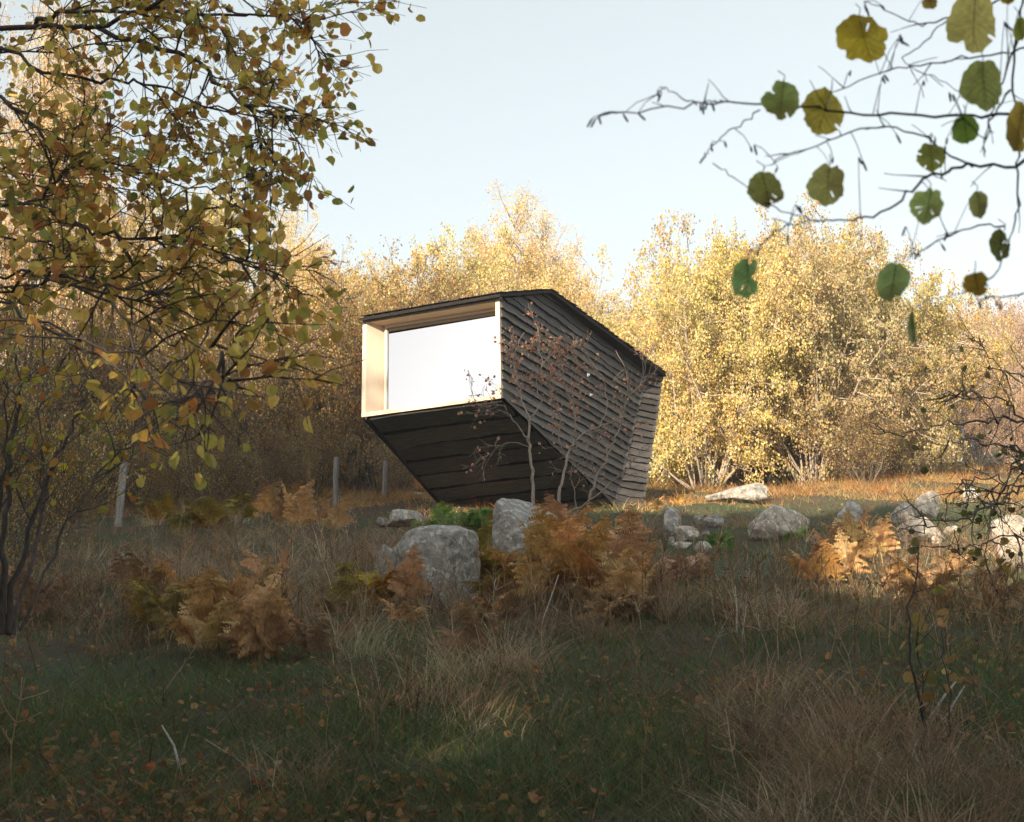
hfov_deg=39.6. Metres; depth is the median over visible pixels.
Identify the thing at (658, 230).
hazel shrub
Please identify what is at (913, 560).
bracken fern
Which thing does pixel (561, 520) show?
bracken fern
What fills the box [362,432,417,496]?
bare thicket shrub
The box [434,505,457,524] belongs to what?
bracken fern
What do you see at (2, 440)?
bare thicket shrub
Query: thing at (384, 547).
rock
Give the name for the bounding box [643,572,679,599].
bracken fern
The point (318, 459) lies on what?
bare thicket shrub
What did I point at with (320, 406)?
bare thicket shrub
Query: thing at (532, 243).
birch tree
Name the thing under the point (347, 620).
bracken fern
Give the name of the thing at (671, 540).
rock
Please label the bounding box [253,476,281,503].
bracken fern
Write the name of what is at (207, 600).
bracken fern
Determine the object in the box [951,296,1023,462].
twiggy pale shrub
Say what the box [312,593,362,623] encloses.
bracken fern
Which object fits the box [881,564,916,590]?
bracken fern
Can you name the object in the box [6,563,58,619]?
bracken fern
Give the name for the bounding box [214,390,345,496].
bare thicket shrub
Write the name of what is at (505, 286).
hazel shrub
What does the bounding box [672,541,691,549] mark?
rock
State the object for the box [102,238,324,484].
bare thicket shrub
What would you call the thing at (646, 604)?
bracken fern
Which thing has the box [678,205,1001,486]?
hazel shrub
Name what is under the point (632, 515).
bracken fern
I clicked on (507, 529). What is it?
boulder
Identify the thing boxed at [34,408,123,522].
bare thicket shrub
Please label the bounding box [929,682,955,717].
dead stick
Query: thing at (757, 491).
rock
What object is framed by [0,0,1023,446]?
sky
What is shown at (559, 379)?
sapling
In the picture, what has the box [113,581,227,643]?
bracken fern
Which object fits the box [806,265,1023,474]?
hazel shrub
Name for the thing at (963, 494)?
rock
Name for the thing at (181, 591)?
bracken fern
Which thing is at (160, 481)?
hazel shrub
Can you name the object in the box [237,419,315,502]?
hazel shrub
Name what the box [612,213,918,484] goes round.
hazel shrub
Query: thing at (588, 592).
bracken fern
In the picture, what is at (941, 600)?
bracken fern
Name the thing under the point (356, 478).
bare thicket shrub
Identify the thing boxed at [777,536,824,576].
bracken fern
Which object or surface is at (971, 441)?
twiggy pale shrub
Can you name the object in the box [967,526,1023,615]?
young hazel
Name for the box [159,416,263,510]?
bare thicket shrub
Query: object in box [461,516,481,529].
bracken fern
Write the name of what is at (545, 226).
birch tree
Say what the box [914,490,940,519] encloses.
rock
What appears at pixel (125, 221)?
birch tree
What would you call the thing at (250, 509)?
bracken fern
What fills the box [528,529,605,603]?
bracken fern
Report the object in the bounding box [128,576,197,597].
bracken fern
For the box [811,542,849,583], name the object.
bracken fern
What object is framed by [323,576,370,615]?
bracken fern
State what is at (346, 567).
bracken fern
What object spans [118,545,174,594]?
bracken fern
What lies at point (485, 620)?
bracken fern
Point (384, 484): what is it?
fence post
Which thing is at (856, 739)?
dry grass
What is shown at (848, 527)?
bracken fern
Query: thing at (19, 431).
bare thicket shrub
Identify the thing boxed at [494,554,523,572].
bracken fern
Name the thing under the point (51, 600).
bracken fern
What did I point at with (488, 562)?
bracken fern
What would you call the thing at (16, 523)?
bare thicket shrub
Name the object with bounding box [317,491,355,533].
bracken fern
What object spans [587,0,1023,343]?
hazel tree
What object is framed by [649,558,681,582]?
bracken fern
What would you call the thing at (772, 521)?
rock
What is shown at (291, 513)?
bracken fern
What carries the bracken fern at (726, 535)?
on the ground at (54, 651)
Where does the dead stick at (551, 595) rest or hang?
on the ground at (54, 651)
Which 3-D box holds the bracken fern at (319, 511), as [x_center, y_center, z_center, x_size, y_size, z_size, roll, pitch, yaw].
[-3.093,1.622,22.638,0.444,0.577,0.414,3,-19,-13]
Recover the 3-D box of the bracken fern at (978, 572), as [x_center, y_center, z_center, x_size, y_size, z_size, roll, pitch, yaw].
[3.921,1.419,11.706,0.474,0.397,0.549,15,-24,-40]
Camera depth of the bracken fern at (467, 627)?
9.26 m
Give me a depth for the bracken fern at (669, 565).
13.16 m
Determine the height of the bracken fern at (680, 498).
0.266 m
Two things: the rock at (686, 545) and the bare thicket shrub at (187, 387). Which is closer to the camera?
the rock at (686, 545)
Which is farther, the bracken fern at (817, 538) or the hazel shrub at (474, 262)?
the hazel shrub at (474, 262)
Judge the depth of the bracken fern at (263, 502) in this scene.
24.30 m
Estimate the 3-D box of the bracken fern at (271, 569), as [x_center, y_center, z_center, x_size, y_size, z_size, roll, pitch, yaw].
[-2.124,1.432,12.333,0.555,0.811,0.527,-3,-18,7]
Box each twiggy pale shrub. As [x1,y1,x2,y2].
[606,300,649,332]
[914,307,1018,461]
[938,304,1023,463]
[943,365,1023,469]
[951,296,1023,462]
[958,288,1023,421]
[960,385,1023,472]
[964,294,1023,448]
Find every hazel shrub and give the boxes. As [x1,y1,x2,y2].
[0,182,335,481]
[122,423,208,512]
[167,232,477,481]
[196,234,384,486]
[224,244,425,482]
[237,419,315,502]
[280,238,488,481]
[301,235,490,483]
[312,215,553,318]
[376,239,622,324]
[389,268,529,310]
[480,249,642,334]
[495,237,676,354]
[585,297,646,346]
[591,230,851,489]
[592,190,902,477]
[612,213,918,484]
[619,318,717,393]
[620,308,684,475]
[649,361,672,473]
[651,348,766,482]
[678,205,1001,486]
[718,223,1012,479]
[795,344,941,477]
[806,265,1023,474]
[867,373,962,477]
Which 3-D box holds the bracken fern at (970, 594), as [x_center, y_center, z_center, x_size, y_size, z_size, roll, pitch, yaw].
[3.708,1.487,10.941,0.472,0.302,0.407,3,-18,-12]
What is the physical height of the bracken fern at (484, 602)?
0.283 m
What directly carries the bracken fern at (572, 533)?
on the ground at (54, 651)
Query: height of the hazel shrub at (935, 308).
7.851 m
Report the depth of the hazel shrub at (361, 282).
38.58 m
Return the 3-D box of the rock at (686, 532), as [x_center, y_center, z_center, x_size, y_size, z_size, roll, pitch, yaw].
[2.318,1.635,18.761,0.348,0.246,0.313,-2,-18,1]
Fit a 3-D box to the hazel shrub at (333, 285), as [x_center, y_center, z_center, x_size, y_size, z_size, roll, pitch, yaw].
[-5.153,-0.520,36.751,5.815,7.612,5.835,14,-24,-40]
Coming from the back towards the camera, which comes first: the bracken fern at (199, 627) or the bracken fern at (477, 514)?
the bracken fern at (477, 514)
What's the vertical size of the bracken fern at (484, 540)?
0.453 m
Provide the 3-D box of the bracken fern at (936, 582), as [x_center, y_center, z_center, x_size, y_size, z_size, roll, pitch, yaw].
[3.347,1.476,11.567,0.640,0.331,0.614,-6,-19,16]
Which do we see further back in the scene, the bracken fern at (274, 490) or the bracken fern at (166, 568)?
the bracken fern at (274, 490)
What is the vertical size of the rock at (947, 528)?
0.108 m
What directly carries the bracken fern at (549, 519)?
on the ground at (54, 651)
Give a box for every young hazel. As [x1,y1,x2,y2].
[0,354,176,635]
[873,529,982,756]
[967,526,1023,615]
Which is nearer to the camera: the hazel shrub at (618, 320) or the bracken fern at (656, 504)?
the bracken fern at (656, 504)
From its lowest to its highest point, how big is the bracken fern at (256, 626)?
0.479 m
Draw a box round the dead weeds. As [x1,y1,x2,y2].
[0,495,1023,800]
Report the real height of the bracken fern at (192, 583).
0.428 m
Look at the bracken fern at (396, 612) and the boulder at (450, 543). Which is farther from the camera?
the boulder at (450, 543)
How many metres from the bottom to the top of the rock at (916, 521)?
0.311 m
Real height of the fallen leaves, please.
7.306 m
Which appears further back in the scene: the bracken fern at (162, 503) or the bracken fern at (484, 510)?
the bracken fern at (484, 510)
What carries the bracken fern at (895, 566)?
on the ground at (54, 651)
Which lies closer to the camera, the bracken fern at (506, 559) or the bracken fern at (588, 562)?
the bracken fern at (588, 562)
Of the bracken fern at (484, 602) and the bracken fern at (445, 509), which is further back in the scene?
the bracken fern at (445, 509)
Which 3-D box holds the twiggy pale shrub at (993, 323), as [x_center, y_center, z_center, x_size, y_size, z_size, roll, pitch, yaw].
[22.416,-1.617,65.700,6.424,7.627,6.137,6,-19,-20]
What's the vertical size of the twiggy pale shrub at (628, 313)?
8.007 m
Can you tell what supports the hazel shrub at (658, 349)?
on the ground at (54, 651)
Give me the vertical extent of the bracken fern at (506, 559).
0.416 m
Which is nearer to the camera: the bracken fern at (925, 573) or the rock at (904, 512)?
the bracken fern at (925, 573)
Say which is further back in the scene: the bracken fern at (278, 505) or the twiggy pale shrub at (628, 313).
the twiggy pale shrub at (628, 313)
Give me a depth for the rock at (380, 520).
22.20 m
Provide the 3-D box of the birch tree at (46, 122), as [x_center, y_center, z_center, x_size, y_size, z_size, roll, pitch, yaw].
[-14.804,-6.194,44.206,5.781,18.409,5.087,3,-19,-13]
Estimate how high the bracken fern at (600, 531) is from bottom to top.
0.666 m
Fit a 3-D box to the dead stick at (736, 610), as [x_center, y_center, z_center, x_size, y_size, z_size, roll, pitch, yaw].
[1.536,1.375,9.767,0.034,0.364,0.017,11,-22,-34]
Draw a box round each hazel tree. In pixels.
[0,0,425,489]
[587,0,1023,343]
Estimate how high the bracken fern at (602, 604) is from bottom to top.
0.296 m
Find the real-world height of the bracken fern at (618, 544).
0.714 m
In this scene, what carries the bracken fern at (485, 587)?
on the ground at (54, 651)
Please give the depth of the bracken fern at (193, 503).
21.89 m
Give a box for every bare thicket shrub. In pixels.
[0,190,176,481]
[0,288,121,497]
[0,304,89,463]
[0,307,124,570]
[0,340,139,556]
[0,412,75,513]
[0,474,24,563]
[19,288,204,502]
[25,409,131,509]
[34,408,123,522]
[36,194,245,488]
[81,278,287,499]
[95,407,209,511]
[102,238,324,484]
[135,267,330,494]
[159,400,283,498]
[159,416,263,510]
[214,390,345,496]
[249,302,370,488]
[268,399,364,503]
[293,253,457,495]
[320,386,393,493]
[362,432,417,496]
[790,383,914,484]
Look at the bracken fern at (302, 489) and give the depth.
24.38 m
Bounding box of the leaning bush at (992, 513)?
[863,304,1023,579]
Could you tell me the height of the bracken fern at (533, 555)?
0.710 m
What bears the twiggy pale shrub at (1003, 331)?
on the ground at (54, 651)
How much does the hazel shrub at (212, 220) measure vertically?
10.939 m
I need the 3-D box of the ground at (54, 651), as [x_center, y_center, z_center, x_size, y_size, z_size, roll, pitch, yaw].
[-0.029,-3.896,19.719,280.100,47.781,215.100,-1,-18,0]
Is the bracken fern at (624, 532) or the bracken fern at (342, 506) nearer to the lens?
the bracken fern at (624, 532)
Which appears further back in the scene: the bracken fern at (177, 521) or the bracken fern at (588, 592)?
the bracken fern at (177, 521)
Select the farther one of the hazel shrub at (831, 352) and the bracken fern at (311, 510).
the hazel shrub at (831, 352)
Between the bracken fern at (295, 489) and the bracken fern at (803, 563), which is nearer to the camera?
the bracken fern at (803, 563)
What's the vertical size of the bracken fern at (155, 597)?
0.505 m
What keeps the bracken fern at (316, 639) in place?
on the ground at (54, 651)
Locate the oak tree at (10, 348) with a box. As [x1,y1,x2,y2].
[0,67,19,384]
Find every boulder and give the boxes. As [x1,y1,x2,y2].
[391,525,480,609]
[492,498,557,557]
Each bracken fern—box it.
[0,553,31,582]
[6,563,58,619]
[6,573,67,630]
[43,574,73,618]
[102,552,151,589]
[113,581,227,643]
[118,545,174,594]
[119,580,194,621]
[126,578,175,629]
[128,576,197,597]
[134,494,173,513]
[144,493,178,523]
[150,555,205,589]
[151,562,229,586]
[158,588,257,662]
[159,509,197,533]
[162,580,230,605]
[176,496,212,526]
[176,563,253,652]
[178,575,249,592]
[184,574,247,607]
[185,495,242,532]
[212,612,289,662]
[219,588,303,660]
[219,591,311,664]
[224,494,258,524]
[227,490,249,504]
[229,555,287,609]
[236,529,296,597]
[244,481,282,514]
[247,486,274,521]
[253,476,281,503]
[267,491,309,531]
[279,477,316,528]
[280,480,304,499]
[282,486,315,530]
[283,481,317,503]
[284,612,339,661]
[308,496,332,529]
[311,612,361,642]
[312,485,332,501]
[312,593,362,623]
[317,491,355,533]
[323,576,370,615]
[332,562,384,582]
[340,599,379,631]
[343,567,398,615]
[375,597,431,626]
[379,568,423,608]
[385,542,431,606]
[411,518,444,527]
[412,478,424,490]
[429,501,456,520]
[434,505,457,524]
[434,611,505,661]
[450,508,483,525]
[450,598,484,622]
[459,565,523,605]
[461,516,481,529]
[464,516,486,530]
[467,506,489,530]
[469,587,521,613]
[473,607,525,628]
[475,524,492,551]
[476,552,521,583]
[478,506,488,517]
[479,546,508,560]
[480,552,490,581]
[484,508,492,526]
[484,545,523,581]
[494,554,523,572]
[507,552,572,610]
[515,516,570,568]
[518,519,579,569]
[524,500,563,552]
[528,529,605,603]
[541,511,586,589]
[542,491,571,520]
[550,514,621,547]
[552,514,612,555]
[559,535,654,601]
[565,582,652,620]
[572,502,592,532]
[578,592,638,625]
[580,505,651,551]
[588,524,648,550]
[588,550,660,598]
[598,594,672,625]
[599,515,658,576]
[611,540,661,558]
[622,539,661,594]
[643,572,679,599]
[649,495,666,511]
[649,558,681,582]
[657,552,719,579]
[660,550,711,587]
[666,492,685,504]
[703,531,724,541]
[704,534,735,550]
[710,528,733,542]
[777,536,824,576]
[784,524,810,539]
[786,539,839,584]
[809,521,846,553]
[811,527,873,583]
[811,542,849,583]
[819,502,874,538]
[823,521,852,539]
[832,529,872,557]
[864,513,900,560]
[878,558,919,594]
[879,568,935,590]
[881,551,924,574]
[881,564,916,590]
[888,569,961,604]
[918,584,958,608]
[929,548,982,576]
[953,585,1022,618]
[961,560,1013,598]
[1000,579,1023,608]
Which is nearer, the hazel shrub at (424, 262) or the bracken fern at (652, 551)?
the bracken fern at (652, 551)
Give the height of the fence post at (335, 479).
1.208 m
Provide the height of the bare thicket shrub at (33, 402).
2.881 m
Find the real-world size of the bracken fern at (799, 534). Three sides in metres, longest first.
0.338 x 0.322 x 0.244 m
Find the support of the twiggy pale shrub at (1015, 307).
on the ground at (54, 651)
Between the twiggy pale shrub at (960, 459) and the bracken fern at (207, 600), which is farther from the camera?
the twiggy pale shrub at (960, 459)
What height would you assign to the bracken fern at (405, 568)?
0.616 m
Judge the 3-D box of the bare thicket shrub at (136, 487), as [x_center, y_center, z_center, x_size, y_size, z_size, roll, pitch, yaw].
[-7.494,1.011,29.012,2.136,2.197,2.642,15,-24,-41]
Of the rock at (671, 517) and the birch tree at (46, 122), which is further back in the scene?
the birch tree at (46, 122)
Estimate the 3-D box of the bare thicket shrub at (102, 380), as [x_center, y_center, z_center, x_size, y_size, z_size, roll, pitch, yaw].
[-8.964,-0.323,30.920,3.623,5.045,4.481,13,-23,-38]
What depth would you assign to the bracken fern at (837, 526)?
15.95 m
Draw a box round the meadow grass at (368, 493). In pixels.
[0,458,1023,522]
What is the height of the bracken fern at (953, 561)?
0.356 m
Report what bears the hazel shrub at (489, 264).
on the ground at (54, 651)
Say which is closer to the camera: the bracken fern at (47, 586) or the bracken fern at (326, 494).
the bracken fern at (47, 586)
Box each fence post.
[114,462,127,526]
[332,456,338,506]
[382,461,386,499]
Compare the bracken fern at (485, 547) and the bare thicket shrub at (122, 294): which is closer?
the bracken fern at (485, 547)
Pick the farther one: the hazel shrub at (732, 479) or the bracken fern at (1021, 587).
the hazel shrub at (732, 479)
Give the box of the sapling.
[457,302,667,520]
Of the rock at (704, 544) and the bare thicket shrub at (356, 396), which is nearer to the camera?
the rock at (704, 544)
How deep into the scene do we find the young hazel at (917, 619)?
6.99 m
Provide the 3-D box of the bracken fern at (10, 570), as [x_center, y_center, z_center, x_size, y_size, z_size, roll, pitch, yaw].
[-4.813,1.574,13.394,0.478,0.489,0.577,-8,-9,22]
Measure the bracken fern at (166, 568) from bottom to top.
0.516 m
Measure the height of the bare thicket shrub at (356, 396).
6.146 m
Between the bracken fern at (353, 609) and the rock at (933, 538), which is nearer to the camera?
the bracken fern at (353, 609)
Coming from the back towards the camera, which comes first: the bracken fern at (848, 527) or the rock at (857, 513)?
the rock at (857, 513)
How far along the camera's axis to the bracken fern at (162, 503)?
22.04 m
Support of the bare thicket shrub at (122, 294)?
on the ground at (54, 651)
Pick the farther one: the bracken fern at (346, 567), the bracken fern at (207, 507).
the bracken fern at (207, 507)
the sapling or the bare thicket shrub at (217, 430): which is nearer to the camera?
the sapling
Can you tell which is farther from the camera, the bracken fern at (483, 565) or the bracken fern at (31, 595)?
the bracken fern at (483, 565)
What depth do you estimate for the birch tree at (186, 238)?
5.58 m
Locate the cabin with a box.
[359,288,666,509]
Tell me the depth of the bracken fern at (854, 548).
12.71 m
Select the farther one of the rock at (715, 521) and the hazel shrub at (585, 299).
the hazel shrub at (585, 299)
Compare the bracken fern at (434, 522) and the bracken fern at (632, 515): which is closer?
the bracken fern at (632, 515)
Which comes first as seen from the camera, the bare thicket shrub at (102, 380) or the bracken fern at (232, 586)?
the bracken fern at (232, 586)
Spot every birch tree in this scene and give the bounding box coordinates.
[0,0,124,402]
[62,132,158,391]
[252,203,332,329]
[460,217,535,289]
[475,179,588,302]
[514,200,592,314]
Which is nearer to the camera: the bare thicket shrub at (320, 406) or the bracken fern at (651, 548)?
the bracken fern at (651, 548)
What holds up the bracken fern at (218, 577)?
on the ground at (54, 651)
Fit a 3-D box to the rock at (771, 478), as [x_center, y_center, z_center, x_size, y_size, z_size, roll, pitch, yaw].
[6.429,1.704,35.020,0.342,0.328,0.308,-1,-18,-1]
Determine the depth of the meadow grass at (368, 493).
29.47 m
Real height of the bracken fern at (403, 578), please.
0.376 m
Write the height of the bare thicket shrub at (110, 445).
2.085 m
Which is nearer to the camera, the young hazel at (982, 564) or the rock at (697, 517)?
the young hazel at (982, 564)
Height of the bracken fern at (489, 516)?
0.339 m
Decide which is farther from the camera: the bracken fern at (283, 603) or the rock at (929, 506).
the rock at (929, 506)
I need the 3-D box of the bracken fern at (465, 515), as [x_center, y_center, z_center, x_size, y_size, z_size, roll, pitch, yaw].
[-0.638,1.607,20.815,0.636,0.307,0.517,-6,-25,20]
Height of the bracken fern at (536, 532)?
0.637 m
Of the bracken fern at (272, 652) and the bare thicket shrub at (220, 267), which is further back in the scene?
the bare thicket shrub at (220, 267)
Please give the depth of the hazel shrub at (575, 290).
45.79 m
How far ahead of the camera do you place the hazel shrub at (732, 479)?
35.88 m
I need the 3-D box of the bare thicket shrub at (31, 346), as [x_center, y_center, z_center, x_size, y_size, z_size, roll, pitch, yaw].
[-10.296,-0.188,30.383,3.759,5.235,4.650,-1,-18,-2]
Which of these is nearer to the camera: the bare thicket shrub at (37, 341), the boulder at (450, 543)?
the boulder at (450, 543)
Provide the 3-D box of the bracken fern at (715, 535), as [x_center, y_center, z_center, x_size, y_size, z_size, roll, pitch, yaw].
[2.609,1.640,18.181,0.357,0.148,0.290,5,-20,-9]
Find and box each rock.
[375,544,394,576]
[376,517,388,526]
[387,509,424,526]
[663,507,681,534]
[668,537,674,544]
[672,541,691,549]
[674,526,701,541]
[693,514,703,523]
[694,541,711,553]
[704,514,723,527]
[705,482,767,503]
[748,505,809,540]
[766,474,779,483]
[837,500,863,521]
[890,502,914,523]
[897,517,944,541]
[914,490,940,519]
[931,536,941,543]
[944,526,957,533]
[962,488,979,501]
[991,514,1023,565]
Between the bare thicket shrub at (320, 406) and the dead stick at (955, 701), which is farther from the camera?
the bare thicket shrub at (320, 406)
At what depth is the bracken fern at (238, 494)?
26.70 m
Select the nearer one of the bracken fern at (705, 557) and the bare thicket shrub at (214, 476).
the bracken fern at (705, 557)
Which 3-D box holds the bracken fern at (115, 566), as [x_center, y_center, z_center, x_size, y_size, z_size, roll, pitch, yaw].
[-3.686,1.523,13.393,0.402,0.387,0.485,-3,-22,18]
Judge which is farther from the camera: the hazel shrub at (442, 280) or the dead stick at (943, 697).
the hazel shrub at (442, 280)
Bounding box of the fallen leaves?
[0,493,1023,821]
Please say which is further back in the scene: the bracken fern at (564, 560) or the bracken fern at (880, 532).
the bracken fern at (880, 532)
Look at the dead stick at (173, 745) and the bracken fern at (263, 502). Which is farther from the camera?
the bracken fern at (263, 502)
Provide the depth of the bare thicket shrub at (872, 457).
32.60 m
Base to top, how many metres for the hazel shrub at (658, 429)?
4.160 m
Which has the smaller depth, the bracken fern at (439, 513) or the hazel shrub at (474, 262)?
the bracken fern at (439, 513)
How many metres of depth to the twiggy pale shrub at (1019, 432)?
36.62 m
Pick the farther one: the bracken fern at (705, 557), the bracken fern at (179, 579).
the bracken fern at (705, 557)
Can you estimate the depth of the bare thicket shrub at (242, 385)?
32.82 m
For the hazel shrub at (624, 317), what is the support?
on the ground at (54, 651)
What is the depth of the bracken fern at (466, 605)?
10.85 m
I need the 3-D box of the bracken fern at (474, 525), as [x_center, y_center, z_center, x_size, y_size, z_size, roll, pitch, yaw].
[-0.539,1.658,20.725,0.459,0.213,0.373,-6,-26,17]
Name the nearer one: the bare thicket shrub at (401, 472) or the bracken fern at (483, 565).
the bracken fern at (483, 565)
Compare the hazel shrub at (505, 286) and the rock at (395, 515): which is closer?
the rock at (395, 515)
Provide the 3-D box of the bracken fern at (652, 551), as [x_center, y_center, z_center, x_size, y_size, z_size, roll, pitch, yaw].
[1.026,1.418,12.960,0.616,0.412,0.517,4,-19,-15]
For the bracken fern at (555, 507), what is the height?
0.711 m
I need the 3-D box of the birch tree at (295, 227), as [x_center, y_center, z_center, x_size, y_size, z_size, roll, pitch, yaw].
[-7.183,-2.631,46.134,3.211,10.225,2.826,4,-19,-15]
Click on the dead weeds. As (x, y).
(634, 621)
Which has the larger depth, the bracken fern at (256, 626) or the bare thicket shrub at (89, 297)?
the bare thicket shrub at (89, 297)
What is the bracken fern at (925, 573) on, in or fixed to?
on the ground at (54, 651)
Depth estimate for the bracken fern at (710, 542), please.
17.51 m
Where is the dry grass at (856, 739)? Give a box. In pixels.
[0,491,1023,821]
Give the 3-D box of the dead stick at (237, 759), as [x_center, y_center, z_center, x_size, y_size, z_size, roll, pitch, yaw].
[-1.251,1.589,6.433,0.009,0.281,0.867,9,-21,-29]
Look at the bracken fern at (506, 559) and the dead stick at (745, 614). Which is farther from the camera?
the bracken fern at (506, 559)
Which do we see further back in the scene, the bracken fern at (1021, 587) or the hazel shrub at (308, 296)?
the hazel shrub at (308, 296)
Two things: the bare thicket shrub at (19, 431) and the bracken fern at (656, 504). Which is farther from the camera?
the bare thicket shrub at (19, 431)
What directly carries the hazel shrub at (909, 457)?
on the ground at (54, 651)
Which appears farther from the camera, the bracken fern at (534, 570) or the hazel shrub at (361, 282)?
the hazel shrub at (361, 282)
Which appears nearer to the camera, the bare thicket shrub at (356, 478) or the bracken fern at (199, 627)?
the bracken fern at (199, 627)
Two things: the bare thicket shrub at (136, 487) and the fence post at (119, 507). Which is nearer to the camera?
the fence post at (119, 507)
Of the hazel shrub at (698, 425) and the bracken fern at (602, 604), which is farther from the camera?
the hazel shrub at (698, 425)
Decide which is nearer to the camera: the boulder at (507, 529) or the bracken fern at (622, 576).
the bracken fern at (622, 576)
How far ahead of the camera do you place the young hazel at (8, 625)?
8.84 m
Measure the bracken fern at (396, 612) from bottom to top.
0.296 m
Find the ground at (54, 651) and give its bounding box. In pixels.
[0,447,1023,821]
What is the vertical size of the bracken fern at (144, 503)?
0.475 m
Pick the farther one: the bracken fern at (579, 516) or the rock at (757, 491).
the rock at (757, 491)
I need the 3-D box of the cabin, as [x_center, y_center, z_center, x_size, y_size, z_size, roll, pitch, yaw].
[0.309,0.131,26.443,3.794,3.732,6.572,-8,-19,19]
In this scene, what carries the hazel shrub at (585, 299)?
on the ground at (54, 651)
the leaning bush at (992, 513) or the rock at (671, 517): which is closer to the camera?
the leaning bush at (992, 513)
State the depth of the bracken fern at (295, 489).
28.51 m
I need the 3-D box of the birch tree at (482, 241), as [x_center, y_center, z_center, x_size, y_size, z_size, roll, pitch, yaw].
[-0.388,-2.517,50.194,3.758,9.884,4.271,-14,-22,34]
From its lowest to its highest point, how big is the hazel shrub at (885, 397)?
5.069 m
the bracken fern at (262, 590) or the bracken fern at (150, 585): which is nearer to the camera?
the bracken fern at (262, 590)
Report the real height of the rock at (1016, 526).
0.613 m
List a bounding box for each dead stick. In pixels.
[161,725,181,772]
[205,739,267,786]
[542,574,558,620]
[734,585,737,635]
[742,593,746,633]
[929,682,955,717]
[944,686,964,719]
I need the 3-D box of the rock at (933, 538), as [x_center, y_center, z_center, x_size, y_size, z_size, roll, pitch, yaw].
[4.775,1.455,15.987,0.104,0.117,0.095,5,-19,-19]
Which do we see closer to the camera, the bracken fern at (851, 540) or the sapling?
the bracken fern at (851, 540)
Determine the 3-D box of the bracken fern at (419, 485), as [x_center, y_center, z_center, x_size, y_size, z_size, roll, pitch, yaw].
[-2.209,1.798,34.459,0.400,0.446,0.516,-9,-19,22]
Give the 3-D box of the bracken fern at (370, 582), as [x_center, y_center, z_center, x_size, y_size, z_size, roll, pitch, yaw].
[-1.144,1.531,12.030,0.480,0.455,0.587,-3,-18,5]

